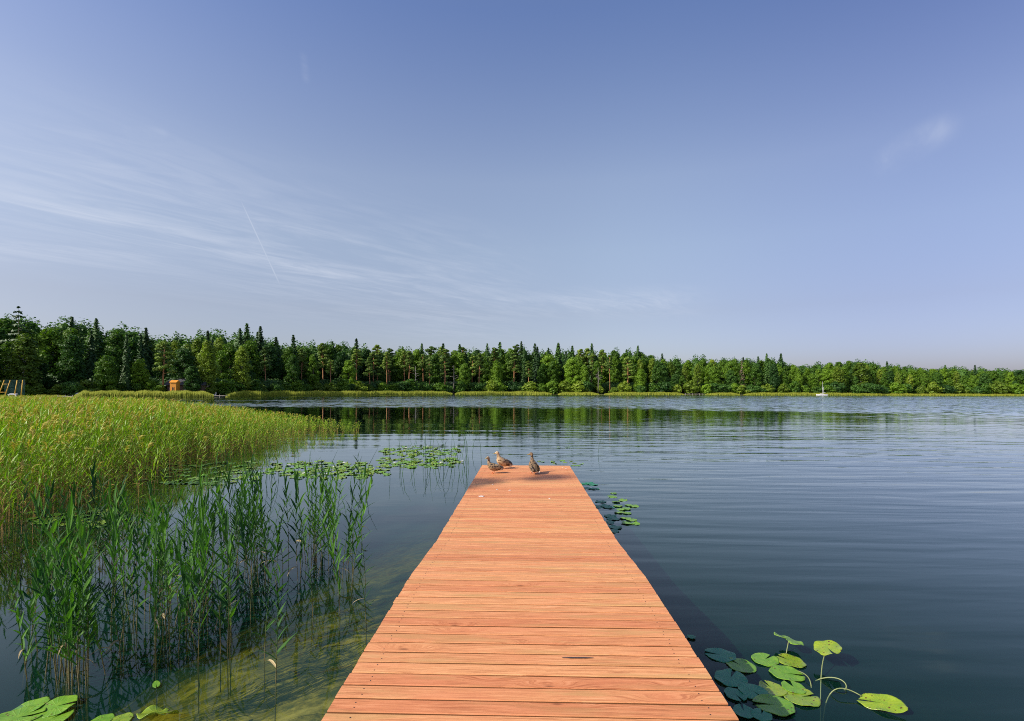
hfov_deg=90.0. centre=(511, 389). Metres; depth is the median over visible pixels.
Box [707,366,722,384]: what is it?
broadleaf tree
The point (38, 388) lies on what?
bush
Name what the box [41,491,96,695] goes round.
reed
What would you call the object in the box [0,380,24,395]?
climbing frame
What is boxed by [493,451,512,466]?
duck
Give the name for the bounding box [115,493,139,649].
reed
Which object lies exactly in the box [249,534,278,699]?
reed
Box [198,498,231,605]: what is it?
reed
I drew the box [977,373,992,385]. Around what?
broadleaf tree
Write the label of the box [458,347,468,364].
pine tree
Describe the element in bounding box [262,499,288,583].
reed
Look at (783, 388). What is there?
bush
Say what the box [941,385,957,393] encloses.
bush
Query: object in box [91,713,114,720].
lily pad
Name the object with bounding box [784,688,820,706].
lily pad
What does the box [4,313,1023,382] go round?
distant forest
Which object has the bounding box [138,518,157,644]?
reed
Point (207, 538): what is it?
reed
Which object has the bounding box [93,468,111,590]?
reed
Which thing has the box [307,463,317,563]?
reed
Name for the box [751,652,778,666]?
lily pad
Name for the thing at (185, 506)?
reed
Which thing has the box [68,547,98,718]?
reed
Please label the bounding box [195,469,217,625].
reed
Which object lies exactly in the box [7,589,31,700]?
reed
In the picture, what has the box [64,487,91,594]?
reed
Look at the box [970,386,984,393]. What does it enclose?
bush
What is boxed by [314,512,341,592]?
reed
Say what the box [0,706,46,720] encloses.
lily pad
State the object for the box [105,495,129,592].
reed
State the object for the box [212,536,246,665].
reed
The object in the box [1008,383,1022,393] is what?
bush
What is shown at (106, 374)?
broadleaf tree
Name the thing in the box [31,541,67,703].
reed
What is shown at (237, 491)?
reed
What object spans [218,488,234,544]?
reed
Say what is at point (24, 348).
birch tree
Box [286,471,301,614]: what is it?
reed
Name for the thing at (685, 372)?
birch tree
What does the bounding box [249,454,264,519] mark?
reed
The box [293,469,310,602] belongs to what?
reed
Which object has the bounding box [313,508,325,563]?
reed
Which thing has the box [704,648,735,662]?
lily pad
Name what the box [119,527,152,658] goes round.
reed
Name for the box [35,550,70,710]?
reed
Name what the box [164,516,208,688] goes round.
reed
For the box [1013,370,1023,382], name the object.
broadleaf tree
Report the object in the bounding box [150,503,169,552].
reed
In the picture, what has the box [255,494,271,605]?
reed
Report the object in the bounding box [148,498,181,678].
reed
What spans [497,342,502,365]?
spruce tree
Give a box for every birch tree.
[1,333,46,385]
[142,340,156,373]
[169,340,179,377]
[181,344,194,371]
[190,339,202,375]
[196,339,220,391]
[213,337,227,368]
[230,346,253,387]
[635,359,643,374]
[647,357,655,382]
[667,362,675,382]
[681,364,688,381]
[692,363,702,393]
[830,366,846,384]
[850,362,872,385]
[875,369,882,385]
[894,372,900,383]
[904,374,913,388]
[952,371,960,385]
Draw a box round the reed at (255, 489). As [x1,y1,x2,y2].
[241,477,258,584]
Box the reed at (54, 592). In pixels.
[40,547,63,696]
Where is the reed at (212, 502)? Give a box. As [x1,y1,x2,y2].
[208,468,214,585]
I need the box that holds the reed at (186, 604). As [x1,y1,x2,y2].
[184,554,193,649]
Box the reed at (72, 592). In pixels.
[38,557,97,720]
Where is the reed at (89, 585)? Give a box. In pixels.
[75,563,102,706]
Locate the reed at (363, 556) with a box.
[353,509,373,614]
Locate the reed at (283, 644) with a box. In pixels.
[261,562,295,720]
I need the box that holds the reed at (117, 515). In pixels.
[97,491,126,596]
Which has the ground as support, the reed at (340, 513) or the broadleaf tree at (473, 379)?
the broadleaf tree at (473, 379)
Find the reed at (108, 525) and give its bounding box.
[94,506,113,586]
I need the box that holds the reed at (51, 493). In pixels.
[34,478,56,548]
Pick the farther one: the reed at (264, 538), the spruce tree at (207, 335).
the spruce tree at (207, 335)
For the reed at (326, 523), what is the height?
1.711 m
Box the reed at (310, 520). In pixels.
[304,465,314,586]
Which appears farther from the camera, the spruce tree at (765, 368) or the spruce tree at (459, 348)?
the spruce tree at (765, 368)
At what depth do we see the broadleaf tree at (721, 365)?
268.53 m
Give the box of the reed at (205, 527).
[185,493,209,660]
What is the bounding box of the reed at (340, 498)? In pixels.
[330,478,345,550]
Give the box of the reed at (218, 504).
[212,484,231,617]
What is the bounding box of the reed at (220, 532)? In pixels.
[213,471,223,575]
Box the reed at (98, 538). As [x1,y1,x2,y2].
[74,526,104,720]
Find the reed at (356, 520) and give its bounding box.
[349,495,363,543]
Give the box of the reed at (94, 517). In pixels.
[81,491,99,572]
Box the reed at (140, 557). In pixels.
[113,523,150,672]
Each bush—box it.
[20,384,35,395]
[26,383,50,394]
[48,384,64,394]
[61,381,87,395]
[72,379,99,392]
[105,385,120,390]
[117,382,126,391]
[131,383,146,391]
[143,379,158,390]
[153,385,166,391]
[205,384,218,394]
[213,379,237,394]
[233,380,246,391]
[245,379,262,391]
[260,384,268,391]
[270,383,285,390]
[280,382,292,390]
[291,380,304,391]
[303,384,312,391]
[313,383,324,390]
[323,382,339,391]
[337,378,350,391]
[348,384,357,390]
[352,381,367,390]
[364,384,374,390]
[375,382,391,390]
[388,383,399,390]
[396,381,410,390]
[399,379,418,391]
[417,382,433,391]
[432,382,447,391]
[446,385,455,391]
[454,380,466,392]
[467,382,483,391]
[482,380,498,391]
[496,382,507,391]
[506,382,519,391]
[520,381,541,391]
[536,383,548,392]
[544,381,558,394]
[557,380,572,392]
[569,381,588,392]
[582,381,594,391]
[596,386,603,393]
[608,387,618,392]
[617,381,631,392]
[635,385,645,392]
[646,382,659,392]
[655,381,672,391]
[672,385,682,392]
[683,380,699,394]
[699,384,712,394]
[710,383,725,392]
[721,384,732,392]
[730,383,738,393]
[735,385,751,393]
[742,384,758,392]
[755,386,767,392]
[761,383,774,392]
[776,383,789,392]
[787,381,800,392]
[799,386,809,392]
[810,387,822,392]
[821,385,837,392]
[822,381,847,392]
[848,385,864,393]
[858,383,885,393]
[880,385,889,393]
[889,382,909,393]
[903,383,912,392]
[915,385,928,393]
[926,381,943,393]
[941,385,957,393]
[954,383,969,393]
[963,384,972,393]
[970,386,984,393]
[979,383,992,393]
[989,381,1010,393]
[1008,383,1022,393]
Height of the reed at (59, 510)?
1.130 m
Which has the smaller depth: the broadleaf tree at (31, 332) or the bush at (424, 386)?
the broadleaf tree at (31, 332)
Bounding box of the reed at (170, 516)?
[166,498,178,547]
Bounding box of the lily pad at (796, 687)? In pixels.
[781,680,806,693]
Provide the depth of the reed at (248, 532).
6.46 m
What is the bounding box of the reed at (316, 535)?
[308,500,323,567]
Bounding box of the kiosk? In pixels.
[170,380,180,391]
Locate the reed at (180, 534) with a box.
[163,488,193,630]
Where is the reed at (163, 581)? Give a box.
[153,522,182,638]
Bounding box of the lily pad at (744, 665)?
[726,657,756,672]
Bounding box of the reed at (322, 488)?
[318,462,328,554]
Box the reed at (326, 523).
[311,466,339,602]
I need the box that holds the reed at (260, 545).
[257,510,271,576]
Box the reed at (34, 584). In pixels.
[30,533,56,686]
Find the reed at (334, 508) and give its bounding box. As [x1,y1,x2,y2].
[326,463,339,610]
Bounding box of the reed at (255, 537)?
[252,505,260,591]
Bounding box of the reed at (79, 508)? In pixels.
[70,485,90,544]
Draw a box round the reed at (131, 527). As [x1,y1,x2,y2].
[124,508,138,565]
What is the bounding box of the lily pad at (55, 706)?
[33,695,77,717]
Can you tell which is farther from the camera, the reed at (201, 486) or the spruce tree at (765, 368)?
the spruce tree at (765, 368)
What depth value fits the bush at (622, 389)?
245.90 m
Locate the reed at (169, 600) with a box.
[144,554,177,636]
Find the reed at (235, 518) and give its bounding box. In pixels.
[229,491,240,593]
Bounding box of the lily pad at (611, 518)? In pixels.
[606,516,618,519]
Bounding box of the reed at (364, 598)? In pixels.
[349,542,373,645]
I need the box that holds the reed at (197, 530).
[190,524,218,609]
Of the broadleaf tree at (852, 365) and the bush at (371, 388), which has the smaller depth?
the bush at (371, 388)
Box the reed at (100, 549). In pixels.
[91,525,107,575]
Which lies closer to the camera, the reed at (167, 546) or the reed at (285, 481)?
the reed at (167, 546)
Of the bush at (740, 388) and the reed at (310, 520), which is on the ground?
the bush at (740, 388)
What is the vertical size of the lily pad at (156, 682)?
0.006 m
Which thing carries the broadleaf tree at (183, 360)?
on the ground
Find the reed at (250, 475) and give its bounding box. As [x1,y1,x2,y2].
[246,461,258,524]
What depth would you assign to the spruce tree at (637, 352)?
268.30 m
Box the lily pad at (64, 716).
[33,708,74,720]
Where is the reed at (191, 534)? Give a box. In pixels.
[181,504,197,568]
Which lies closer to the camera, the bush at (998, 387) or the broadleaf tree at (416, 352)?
the broadleaf tree at (416, 352)
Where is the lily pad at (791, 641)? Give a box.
[774,632,803,697]
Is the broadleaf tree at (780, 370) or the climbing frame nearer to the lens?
the climbing frame
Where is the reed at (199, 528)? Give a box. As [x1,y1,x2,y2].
[187,491,207,607]
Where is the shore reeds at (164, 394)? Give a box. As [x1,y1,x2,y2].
[31,390,1023,398]
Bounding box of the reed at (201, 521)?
[196,493,216,647]
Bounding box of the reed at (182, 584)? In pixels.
[168,538,201,646]
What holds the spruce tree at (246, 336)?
on the ground
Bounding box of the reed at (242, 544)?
[234,491,256,622]
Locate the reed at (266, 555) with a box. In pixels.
[255,519,278,607]
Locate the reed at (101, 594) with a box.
[75,499,107,694]
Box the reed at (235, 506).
[230,472,244,556]
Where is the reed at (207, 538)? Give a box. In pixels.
[177,508,219,713]
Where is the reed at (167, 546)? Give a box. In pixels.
[156,491,179,629]
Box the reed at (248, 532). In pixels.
[234,486,260,592]
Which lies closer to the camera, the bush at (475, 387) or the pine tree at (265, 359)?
the pine tree at (265, 359)
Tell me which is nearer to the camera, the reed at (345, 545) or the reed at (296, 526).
the reed at (345, 545)
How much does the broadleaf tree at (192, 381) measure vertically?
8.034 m
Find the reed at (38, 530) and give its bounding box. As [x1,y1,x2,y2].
[28,519,50,653]
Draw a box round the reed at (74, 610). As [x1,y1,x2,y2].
[60,544,92,681]
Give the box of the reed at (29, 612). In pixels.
[20,595,45,686]
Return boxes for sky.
[0,0,1023,371]
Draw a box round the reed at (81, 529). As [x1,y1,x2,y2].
[76,514,110,720]
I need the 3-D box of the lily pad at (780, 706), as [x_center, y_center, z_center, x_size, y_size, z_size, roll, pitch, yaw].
[1.906,2.293,3.724,0.286,0.016,0.259,0,0,8]
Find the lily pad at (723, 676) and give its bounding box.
[714,668,747,686]
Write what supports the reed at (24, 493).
in the water
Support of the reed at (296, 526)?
in the water
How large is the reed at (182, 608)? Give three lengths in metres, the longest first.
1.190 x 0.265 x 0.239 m
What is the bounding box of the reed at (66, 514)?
[56,488,75,574]
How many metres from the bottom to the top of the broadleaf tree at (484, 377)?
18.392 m
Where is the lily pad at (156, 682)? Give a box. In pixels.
[153,680,159,687]
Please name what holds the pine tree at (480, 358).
on the ground
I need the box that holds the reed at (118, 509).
[110,474,127,587]
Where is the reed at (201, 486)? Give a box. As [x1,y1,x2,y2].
[192,462,209,616]
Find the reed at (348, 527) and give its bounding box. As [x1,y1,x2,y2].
[334,481,359,572]
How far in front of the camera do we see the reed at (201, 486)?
6.04 m
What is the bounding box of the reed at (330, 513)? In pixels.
[320,468,334,570]
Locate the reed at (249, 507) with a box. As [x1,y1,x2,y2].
[243,494,253,597]
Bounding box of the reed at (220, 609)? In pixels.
[199,515,234,692]
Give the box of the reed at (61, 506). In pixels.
[53,493,70,549]
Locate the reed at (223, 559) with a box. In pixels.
[199,510,245,695]
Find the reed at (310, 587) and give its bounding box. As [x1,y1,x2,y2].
[299,531,316,640]
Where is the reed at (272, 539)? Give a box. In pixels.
[266,505,285,592]
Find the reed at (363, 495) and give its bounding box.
[343,463,376,590]
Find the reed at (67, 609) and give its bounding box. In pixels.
[42,519,74,720]
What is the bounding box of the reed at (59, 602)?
[46,514,70,697]
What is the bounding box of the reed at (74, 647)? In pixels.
[50,553,98,720]
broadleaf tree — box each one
[0,318,24,344]
[0,328,11,364]
[0,341,21,385]
[14,329,52,360]
[17,322,49,366]
[29,357,52,388]
[32,327,64,373]
[49,327,63,369]
[53,328,85,373]
[54,334,86,384]
[82,330,103,370]
[92,355,119,390]
[102,328,125,355]
[104,331,132,374]
[111,356,119,380]
[123,332,138,370]
[130,359,150,385]
[151,348,173,378]
[166,348,197,379]
[183,366,203,391]
[215,350,231,378]
[222,343,236,375]
[229,359,255,390]
[239,340,264,378]
[256,344,284,379]
[272,344,284,377]
[281,346,299,378]
[283,355,299,383]
[284,347,306,379]
[298,348,312,380]
[305,354,320,387]
[316,344,337,379]
[331,351,349,380]
[335,344,342,355]
[340,360,357,383]
[360,349,377,381]
[392,348,411,381]
[408,349,422,380]
[425,353,441,382]
[448,350,457,381]
[451,352,467,380]
[458,363,471,390]
[470,349,480,382]
[475,356,490,383]
[488,360,503,382]
[492,349,513,375]
[500,354,515,382]
[507,348,516,381]
[536,363,547,385]
[540,354,563,382]
[546,361,557,382]
[562,357,580,384]
[574,356,582,379]
[579,364,589,381]
[591,361,602,392]
[595,353,608,382]
[607,357,621,382]
[608,350,619,381]
[617,353,631,382]
[628,351,648,383]
[632,368,646,389]
[646,355,656,382]
[650,362,663,384]
[656,362,670,382]
[668,374,678,390]
[672,359,681,381]
[678,375,686,393]
[682,360,693,381]
[691,364,703,384]
[698,359,708,380]
[703,363,713,383]
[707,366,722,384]
[717,360,726,383]
[723,361,740,382]
[723,370,736,386]
[730,359,739,372]
[736,373,745,386]
[738,362,750,384]
[739,359,752,368]
[747,363,763,383]
[747,366,761,385]
[759,360,764,376]
[768,364,780,390]
[777,365,783,375]
[778,362,789,385]
[778,373,788,386]
[788,366,800,383]
[795,373,802,387]
[799,366,805,384]
[802,368,812,384]
[807,374,820,392]
[811,365,820,381]
[815,369,823,385]
[821,369,833,384]
[822,362,834,376]
[834,362,842,366]
[842,366,849,390]
[844,361,853,384]
[848,362,859,384]
[852,376,858,384]
[866,368,876,382]
[869,364,878,383]
[880,367,887,375]
[880,373,888,386]
[886,370,894,385]
[889,366,900,381]
[899,370,907,383]
[904,369,920,386]
[918,370,929,384]
[920,373,929,388]
[930,372,944,392]
[939,368,950,384]
[946,378,953,385]
[949,369,959,384]
[959,375,968,387]
[967,372,976,381]
[967,375,978,387]
[976,371,989,384]
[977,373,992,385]
[989,371,1001,383]
[1001,371,1008,384]
[1005,371,1015,385]
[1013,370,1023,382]
[1015,375,1023,384]
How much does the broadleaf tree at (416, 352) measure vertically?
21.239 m
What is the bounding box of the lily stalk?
[815,677,846,690]
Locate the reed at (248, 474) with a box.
[232,469,254,589]
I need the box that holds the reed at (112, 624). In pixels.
[96,578,130,694]
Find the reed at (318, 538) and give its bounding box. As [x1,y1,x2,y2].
[303,494,324,600]
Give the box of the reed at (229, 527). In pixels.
[216,504,237,584]
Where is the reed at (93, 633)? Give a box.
[79,547,106,710]
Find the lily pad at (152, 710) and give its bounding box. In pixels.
[136,705,178,718]
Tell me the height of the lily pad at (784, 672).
0.015 m
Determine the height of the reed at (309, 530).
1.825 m
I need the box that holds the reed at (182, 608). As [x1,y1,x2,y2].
[178,553,201,688]
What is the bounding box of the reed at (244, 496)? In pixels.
[240,480,266,614]
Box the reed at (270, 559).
[256,528,281,603]
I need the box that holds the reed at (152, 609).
[149,520,159,715]
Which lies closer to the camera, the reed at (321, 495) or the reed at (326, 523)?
the reed at (326, 523)
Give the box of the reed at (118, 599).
[102,552,135,676]
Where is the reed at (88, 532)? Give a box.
[48,494,97,720]
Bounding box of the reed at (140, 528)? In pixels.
[128,502,148,620]
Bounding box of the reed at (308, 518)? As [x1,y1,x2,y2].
[304,461,317,592]
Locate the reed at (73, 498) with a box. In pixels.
[68,482,75,552]
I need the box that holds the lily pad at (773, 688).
[758,680,787,696]
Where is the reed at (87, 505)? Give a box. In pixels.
[73,466,96,562]
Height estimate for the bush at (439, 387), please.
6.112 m
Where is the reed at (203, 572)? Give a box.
[199,539,216,596]
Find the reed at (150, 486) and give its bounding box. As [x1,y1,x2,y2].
[147,479,168,635]
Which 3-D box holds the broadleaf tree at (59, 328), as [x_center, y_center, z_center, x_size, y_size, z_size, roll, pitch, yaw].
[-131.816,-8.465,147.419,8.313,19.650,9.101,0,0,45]
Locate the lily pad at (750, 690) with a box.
[738,682,769,698]
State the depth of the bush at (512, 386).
240.71 m
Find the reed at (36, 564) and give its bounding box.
[22,550,63,697]
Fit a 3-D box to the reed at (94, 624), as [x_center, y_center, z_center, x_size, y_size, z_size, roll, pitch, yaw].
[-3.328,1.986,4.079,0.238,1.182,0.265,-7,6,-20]
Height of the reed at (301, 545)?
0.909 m
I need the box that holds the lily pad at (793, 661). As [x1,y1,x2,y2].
[776,653,806,667]
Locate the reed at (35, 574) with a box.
[24,533,60,714]
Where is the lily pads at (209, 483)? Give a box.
[25,446,456,527]
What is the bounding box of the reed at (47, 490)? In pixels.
[43,477,61,588]
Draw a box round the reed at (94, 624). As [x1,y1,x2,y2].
[68,567,110,706]
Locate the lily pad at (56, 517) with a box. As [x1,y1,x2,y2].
[44,516,59,520]
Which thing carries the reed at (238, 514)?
in the water
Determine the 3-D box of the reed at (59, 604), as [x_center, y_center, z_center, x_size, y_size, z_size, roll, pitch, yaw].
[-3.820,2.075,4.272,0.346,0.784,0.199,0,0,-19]
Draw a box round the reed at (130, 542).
[123,515,150,611]
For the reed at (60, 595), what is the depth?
4.32 m
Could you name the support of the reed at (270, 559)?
in the water
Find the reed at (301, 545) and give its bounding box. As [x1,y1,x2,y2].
[298,517,305,583]
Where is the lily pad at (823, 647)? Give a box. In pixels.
[814,640,841,720]
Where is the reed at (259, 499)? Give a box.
[252,470,265,556]
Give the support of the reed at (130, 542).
in the water
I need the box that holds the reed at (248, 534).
[230,491,253,619]
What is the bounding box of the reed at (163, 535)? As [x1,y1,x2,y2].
[143,513,193,676]
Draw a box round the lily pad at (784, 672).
[768,665,804,680]
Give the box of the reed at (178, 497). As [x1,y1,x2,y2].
[171,471,198,634]
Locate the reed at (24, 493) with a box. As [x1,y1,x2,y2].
[7,472,33,598]
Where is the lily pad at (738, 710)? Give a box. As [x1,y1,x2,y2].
[733,704,752,718]
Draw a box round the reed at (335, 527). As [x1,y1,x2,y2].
[321,478,349,611]
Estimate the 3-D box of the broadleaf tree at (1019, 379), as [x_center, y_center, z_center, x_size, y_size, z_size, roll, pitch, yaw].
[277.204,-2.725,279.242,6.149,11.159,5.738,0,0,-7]
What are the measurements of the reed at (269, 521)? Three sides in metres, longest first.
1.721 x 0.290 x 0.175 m
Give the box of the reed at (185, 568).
[179,540,196,609]
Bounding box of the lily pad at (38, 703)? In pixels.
[12,696,50,712]
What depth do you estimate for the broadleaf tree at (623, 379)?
259.13 m
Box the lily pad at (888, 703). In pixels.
[822,688,907,720]
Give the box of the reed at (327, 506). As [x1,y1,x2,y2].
[321,459,334,587]
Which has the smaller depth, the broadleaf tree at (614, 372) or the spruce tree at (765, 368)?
the broadleaf tree at (614, 372)
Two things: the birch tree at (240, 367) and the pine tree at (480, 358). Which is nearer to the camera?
the birch tree at (240, 367)
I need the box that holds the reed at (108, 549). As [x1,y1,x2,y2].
[94,519,126,611]
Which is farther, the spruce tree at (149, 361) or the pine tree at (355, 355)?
the pine tree at (355, 355)
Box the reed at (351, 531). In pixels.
[344,510,358,591]
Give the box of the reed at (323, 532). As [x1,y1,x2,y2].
[319,498,336,561]
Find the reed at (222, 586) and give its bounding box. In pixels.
[207,549,231,655]
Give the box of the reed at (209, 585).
[200,545,226,635]
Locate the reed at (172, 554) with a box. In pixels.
[167,540,185,634]
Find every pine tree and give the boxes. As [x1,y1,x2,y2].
[152,340,177,385]
[257,347,271,380]
[296,348,307,378]
[317,343,329,379]
[325,359,334,381]
[351,349,362,379]
[363,359,375,383]
[366,351,381,380]
[372,344,382,380]
[380,352,391,381]
[381,352,396,380]
[386,348,394,380]
[396,350,408,380]
[401,351,417,378]
[417,354,426,380]
[424,358,435,384]
[425,346,436,361]
[438,348,451,381]
[439,355,451,384]
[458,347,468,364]
[467,355,477,377]
[472,353,486,383]
[488,347,500,366]
[507,352,521,381]
[513,344,521,376]
[525,361,533,381]
[576,349,586,364]
[583,348,594,370]
[587,353,596,381]
[598,349,607,373]
[604,355,612,387]
[622,356,634,383]
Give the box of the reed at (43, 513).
[36,497,52,603]
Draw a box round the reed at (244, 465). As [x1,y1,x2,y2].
[242,461,264,589]
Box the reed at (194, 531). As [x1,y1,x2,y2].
[185,502,205,668]
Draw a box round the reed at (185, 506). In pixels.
[177,494,195,569]
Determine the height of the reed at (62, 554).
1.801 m
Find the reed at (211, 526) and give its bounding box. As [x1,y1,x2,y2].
[198,484,224,604]
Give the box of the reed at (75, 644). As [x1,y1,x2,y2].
[57,573,85,696]
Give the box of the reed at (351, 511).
[345,468,359,592]
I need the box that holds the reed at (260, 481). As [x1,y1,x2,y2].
[259,470,266,564]
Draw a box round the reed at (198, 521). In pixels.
[187,488,219,589]
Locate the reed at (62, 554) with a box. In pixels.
[52,519,82,720]
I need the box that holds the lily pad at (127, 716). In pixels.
[111,712,133,720]
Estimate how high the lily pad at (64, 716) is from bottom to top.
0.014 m
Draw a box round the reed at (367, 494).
[345,476,372,624]
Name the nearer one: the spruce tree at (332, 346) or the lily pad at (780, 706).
the lily pad at (780, 706)
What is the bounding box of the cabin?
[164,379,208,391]
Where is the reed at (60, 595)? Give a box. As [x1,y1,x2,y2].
[43,548,85,668]
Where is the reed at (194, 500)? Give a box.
[159,490,198,663]
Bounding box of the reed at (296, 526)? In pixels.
[282,486,308,585]
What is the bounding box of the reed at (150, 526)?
[144,515,159,593]
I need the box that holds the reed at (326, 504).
[320,474,333,571]
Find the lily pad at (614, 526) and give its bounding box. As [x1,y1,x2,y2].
[608,525,620,528]
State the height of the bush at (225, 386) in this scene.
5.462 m
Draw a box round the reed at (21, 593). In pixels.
[9,570,40,674]
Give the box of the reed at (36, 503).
[25,486,51,565]
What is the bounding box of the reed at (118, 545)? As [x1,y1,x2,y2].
[110,484,131,637]
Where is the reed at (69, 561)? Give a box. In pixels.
[46,538,82,713]
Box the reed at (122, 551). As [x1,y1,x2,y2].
[110,547,135,642]
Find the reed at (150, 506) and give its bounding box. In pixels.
[132,496,169,649]
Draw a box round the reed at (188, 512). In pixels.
[186,505,204,639]
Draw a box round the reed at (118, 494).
[106,478,130,597]
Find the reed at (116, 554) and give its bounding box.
[101,510,124,593]
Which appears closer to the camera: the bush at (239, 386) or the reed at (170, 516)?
the reed at (170, 516)
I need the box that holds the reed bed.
[0,393,360,555]
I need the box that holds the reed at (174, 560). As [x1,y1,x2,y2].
[164,524,186,606]
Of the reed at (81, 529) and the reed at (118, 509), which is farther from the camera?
the reed at (118, 509)
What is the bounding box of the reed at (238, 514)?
[228,471,248,586]
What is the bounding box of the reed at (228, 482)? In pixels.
[222,447,235,569]
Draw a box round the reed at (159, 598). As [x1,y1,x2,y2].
[133,542,176,678]
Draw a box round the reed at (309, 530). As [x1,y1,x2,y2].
[304,465,319,597]
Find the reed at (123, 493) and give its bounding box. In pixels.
[120,482,134,573]
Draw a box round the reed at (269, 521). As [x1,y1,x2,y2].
[261,465,277,602]
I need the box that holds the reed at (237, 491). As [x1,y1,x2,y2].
[234,479,249,576]
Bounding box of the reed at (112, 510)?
[107,480,126,640]
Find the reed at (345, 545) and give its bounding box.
[336,497,361,599]
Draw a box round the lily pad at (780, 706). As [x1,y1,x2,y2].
[752,694,795,716]
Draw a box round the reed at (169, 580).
[161,550,178,634]
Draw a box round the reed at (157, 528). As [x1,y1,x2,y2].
[150,501,164,578]
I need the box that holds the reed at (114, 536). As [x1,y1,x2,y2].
[98,513,128,660]
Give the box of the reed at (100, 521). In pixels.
[91,476,109,590]
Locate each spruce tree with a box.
[0,306,35,356]
[65,316,77,332]
[83,330,98,376]
[87,318,103,361]
[118,333,133,390]
[134,333,147,366]
[142,328,156,376]
[203,330,210,363]
[234,328,244,350]
[241,323,251,343]
[253,326,264,374]
[273,337,283,379]
[290,335,299,377]
[326,341,336,379]
[352,338,364,380]
[417,343,427,381]
[439,343,451,381]
[454,344,461,379]
[485,343,491,369]
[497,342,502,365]
[516,341,527,381]
[520,350,527,382]
[527,343,540,380]
[531,346,540,382]
[554,343,563,380]
[561,351,567,379]
[569,346,574,357]
[587,343,595,381]
[633,346,640,382]
[740,361,746,386]
[762,353,768,384]
[766,360,771,383]
[778,353,784,371]
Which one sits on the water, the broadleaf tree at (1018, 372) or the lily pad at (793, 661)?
the lily pad at (793, 661)
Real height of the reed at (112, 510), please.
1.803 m
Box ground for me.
[0,392,1023,720]
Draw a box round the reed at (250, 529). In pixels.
[238,483,254,603]
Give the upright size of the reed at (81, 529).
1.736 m
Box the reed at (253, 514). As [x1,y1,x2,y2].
[248,484,259,573]
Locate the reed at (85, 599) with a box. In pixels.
[45,540,108,720]
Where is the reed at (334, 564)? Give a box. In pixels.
[320,510,342,643]
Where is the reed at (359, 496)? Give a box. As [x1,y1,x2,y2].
[353,454,368,564]
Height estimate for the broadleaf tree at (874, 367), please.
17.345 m
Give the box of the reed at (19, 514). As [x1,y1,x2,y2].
[15,498,23,574]
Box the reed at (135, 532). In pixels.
[132,505,144,595]
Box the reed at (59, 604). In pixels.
[25,593,67,680]
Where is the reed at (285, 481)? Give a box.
[281,465,297,557]
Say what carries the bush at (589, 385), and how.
on the ground
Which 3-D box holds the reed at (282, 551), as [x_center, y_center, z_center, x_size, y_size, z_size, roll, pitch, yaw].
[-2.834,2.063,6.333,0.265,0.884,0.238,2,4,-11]
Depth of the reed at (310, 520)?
6.97 m
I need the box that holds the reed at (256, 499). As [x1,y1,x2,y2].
[251,464,263,531]
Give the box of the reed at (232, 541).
[226,494,243,621]
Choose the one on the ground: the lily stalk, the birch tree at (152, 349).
the birch tree at (152, 349)
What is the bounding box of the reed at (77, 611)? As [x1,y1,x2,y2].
[58,573,97,718]
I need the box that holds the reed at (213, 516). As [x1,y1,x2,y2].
[207,498,217,561]
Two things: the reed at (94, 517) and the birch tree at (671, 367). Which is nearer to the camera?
the reed at (94, 517)
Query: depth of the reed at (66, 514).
6.62 m
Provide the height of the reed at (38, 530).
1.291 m
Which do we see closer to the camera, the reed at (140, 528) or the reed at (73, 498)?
the reed at (140, 528)
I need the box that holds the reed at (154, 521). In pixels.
[149,493,156,581]
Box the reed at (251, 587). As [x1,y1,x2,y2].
[238,541,267,651]
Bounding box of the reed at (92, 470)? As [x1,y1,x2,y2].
[81,459,107,584]
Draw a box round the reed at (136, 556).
[112,534,148,663]
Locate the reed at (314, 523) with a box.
[310,493,317,570]
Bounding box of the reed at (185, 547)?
[176,484,190,596]
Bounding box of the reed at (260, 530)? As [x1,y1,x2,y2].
[251,503,268,576]
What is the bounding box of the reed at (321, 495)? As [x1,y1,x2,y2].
[310,478,329,592]
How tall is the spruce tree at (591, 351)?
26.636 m
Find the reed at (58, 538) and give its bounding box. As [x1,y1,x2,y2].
[28,520,70,695]
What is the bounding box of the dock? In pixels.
[321,465,738,720]
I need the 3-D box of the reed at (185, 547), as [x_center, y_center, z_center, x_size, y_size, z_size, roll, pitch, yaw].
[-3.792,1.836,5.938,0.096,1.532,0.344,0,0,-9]
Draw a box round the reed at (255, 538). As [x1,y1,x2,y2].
[243,490,264,590]
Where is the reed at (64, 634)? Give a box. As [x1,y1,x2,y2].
[56,568,74,696]
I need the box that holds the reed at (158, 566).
[153,494,175,671]
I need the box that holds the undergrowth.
[1,373,989,394]
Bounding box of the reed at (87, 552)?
[66,505,98,595]
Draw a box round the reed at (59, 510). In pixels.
[48,490,67,566]
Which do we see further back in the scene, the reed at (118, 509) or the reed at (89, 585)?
the reed at (118, 509)
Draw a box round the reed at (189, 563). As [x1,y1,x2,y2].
[182,550,191,636]
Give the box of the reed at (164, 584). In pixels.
[150,527,177,658]
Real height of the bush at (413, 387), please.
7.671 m
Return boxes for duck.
[485,456,503,473]
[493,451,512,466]
[527,452,539,472]
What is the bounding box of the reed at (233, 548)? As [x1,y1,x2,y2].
[220,506,241,699]
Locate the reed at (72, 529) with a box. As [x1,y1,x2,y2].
[64,512,79,553]
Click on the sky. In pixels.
(808, 182)
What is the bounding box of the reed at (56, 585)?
[45,548,74,720]
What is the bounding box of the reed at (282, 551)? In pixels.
[273,524,294,589]
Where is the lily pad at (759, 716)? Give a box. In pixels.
[751,708,771,720]
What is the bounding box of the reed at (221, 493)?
[208,452,229,578]
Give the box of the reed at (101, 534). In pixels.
[90,503,105,584]
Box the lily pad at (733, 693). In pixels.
[724,687,746,700]
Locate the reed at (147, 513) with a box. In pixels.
[142,504,171,610]
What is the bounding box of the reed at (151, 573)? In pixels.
[141,539,164,681]

